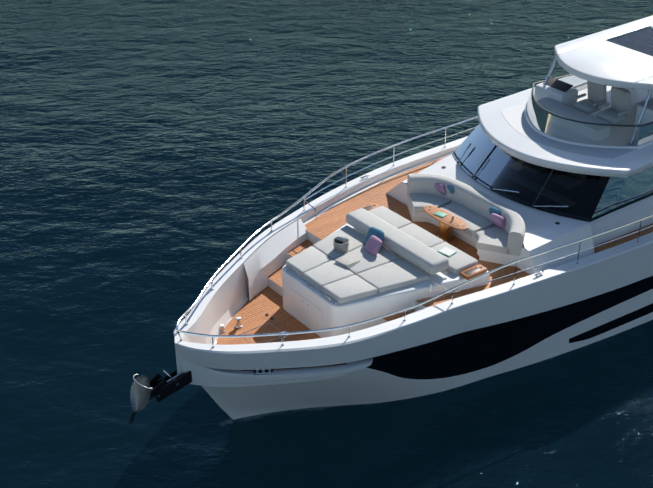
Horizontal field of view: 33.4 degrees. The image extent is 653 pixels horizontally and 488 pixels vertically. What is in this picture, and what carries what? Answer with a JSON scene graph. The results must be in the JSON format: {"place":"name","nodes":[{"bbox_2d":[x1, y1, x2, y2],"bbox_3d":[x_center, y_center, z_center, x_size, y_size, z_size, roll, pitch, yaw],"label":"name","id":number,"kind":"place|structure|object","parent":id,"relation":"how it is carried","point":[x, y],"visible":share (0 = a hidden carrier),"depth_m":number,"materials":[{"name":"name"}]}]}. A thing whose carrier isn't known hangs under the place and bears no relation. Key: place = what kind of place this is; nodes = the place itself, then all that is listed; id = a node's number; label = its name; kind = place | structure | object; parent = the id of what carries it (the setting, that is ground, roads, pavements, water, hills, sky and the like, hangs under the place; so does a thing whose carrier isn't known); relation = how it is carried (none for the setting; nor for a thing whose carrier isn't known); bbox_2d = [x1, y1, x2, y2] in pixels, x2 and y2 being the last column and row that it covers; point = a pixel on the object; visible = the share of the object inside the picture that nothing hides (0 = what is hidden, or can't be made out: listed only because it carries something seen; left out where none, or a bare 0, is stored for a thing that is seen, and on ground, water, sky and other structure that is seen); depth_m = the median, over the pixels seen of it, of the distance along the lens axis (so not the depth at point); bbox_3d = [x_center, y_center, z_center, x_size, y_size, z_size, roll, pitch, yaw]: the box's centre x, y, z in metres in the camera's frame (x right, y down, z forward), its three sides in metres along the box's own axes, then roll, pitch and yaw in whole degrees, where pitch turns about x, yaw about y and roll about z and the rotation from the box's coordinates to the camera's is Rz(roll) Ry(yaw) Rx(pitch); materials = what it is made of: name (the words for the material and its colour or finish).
{"place":"outdoors","nodes":[
{"label":"outdoors","id":0,"kind":"place"},
{"bbox_2d":[0,0,652,487],"bbox_3d":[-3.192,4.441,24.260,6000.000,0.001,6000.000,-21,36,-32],"label":"sea water","id":1,"kind":"structure","parent":0,"point":[162,162],"depth_m":33.59,"materials":[{"name":"blue liquid"}]},
{"bbox_2d":[173,136,652,419],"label":"yacht hull","id":2,"kind":"object","parent":1,"relation":"on","point":[525,321],"visible":0.5,"depth_m":25.09,"materials":[{"name":"white plastic"}]},
{"bbox_2d":[129,369,191,422],"bbox_3d":[-3.382,3.072,23.295,2.022,1.034,0.714,-21,36,-32],"label":"anchor","id":3,"kind":"object","parent":2,"relation":"attached to","point":[144,390],"visible":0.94,"depth_m":23.04,"materials":[{"name":"black paint"}]},
{"bbox_2d":[214,313,287,344],"bbox_3d":[-1.679,2.134,24.533,1.690,0.324,2.520,4,30,7],"label":"mooring hardware","id":4,"kind":"object","parent":2,"relation":"on","point":[238,325],"visible":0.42,"depth_m":25.04,"materials":[{"name":"silver metal"}]},
{"bbox_2d":[204,358,372,378],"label":"fairlead ledges","id":5,"kind":"object","parent":2,"relation":"attached to","point":[324,370],"visible":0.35,"depth_m":23.11,"materials":[{"name":"white plastic"}]},
{"bbox_2d":[282,203,489,337],"bbox_3d":[1.032,0.694,25.865,3.818,1.570,4.215,-21,36,-32],"label":"sun lounger","id":6,"kind":"object","parent":2,"relation":"on","point":[407,265],"visible":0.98,"depth_m":25.04,"materials":[{"name":"white fabric"}]},
{"bbox_2d":[333,236,456,268],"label":"towels","id":7,"kind":"object","parent":6,"relation":"on","point":[340,244],"visible":1,"depth_m":25.60,"materials":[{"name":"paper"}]},
{"bbox_2d":[365,183,505,254],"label":"throw pillows","id":8,"kind":"object","parent":6,"relation":"on","point":[374,239],"visible":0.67,"depth_m":25.97,"materials":[{"name":"purple fabric"}]},
{"bbox_2d":[176,116,652,347],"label":"yacht guard rails","id":9,"kind":"object","parent":2,"relation":"attached to","point":[357,323],"visible":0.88,"depth_m":25.11,"materials":[{"name":"silver metal"}]},
{"bbox_2d":[205,151,652,382],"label":"yacht decks","id":10,"kind":"object","parent":2,"relation":"attached to","point":[268,299],"visible":0.17,"depth_m":26.45,"materials":[{"name":"brown wood"}]},
{"bbox_2d":[407,174,524,265],"bbox_3d":[3.472,-0.674,27.255,1.425,0.980,4.140,-21,36,-32],"label":"bow sofa","id":11,"kind":"object","parent":10,"relation":"on","point":[483,234],"visible":0.88,"depth_m":27.12,"materials":[{"name":"fabric"}]},
{"bbox_2d":[423,205,467,242],"bbox_3d":[2.950,-0.471,27.081,0.480,0.705,1.478,-21,36,-32],"label":"cockpit table","id":12,"kind":"object","parent":2,"relation":"on","point":[449,223],"visible":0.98,"depth_m":26.99,"materials":[{"name":"brown wood"}]},
{"bbox_2d":[386,154,594,274],"bbox_3d":[3.980,-0.939,27.891,1.994,0.760,5.939,-21,36,-32],"label":"coachroof","id":13,"kind":"object","parent":2,"relation":"attached to","point":[544,231],"visible":0.79,"depth_m":26.34,"materials":[{"name":"white plastic"}]},
{"bbox_2d":[452,75,652,245],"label":"wheelhouse","id":14,"kind":"object","parent":2,"relation":"on","point":[505,149],"visible":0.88,"depth_m":27.34,"materials":[{"name":"white plastic"}]},
{"bbox_2d":[525,15,652,148],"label":"flybridge","id":15,"kind":"object","parent":14,"relation":"on","point":[618,59],"visible":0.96,"depth_m":28.53,"materials":[{"name":"white plastic"}]},
{"bbox_2d":[223,331,622,422],"bbox_3d":[7.249,0.212,31.522,25.200,0.001,7.894,-21,36,-32],"label":"sea foam","id":16,"kind":"object","parent":1,"relation":"on","point":[379,402],"visible":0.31,"depth_m":25.30,"materials":[{"name":"grey"}]},
{"bbox_2d":[244,219,431,315],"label":"yacht mouldings","id":17,"kind":"object","parent":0,"point":[265,260],"visible":0.38,"depth_m":26.67,"materials":[{"name":"white plastic"}]}
]}

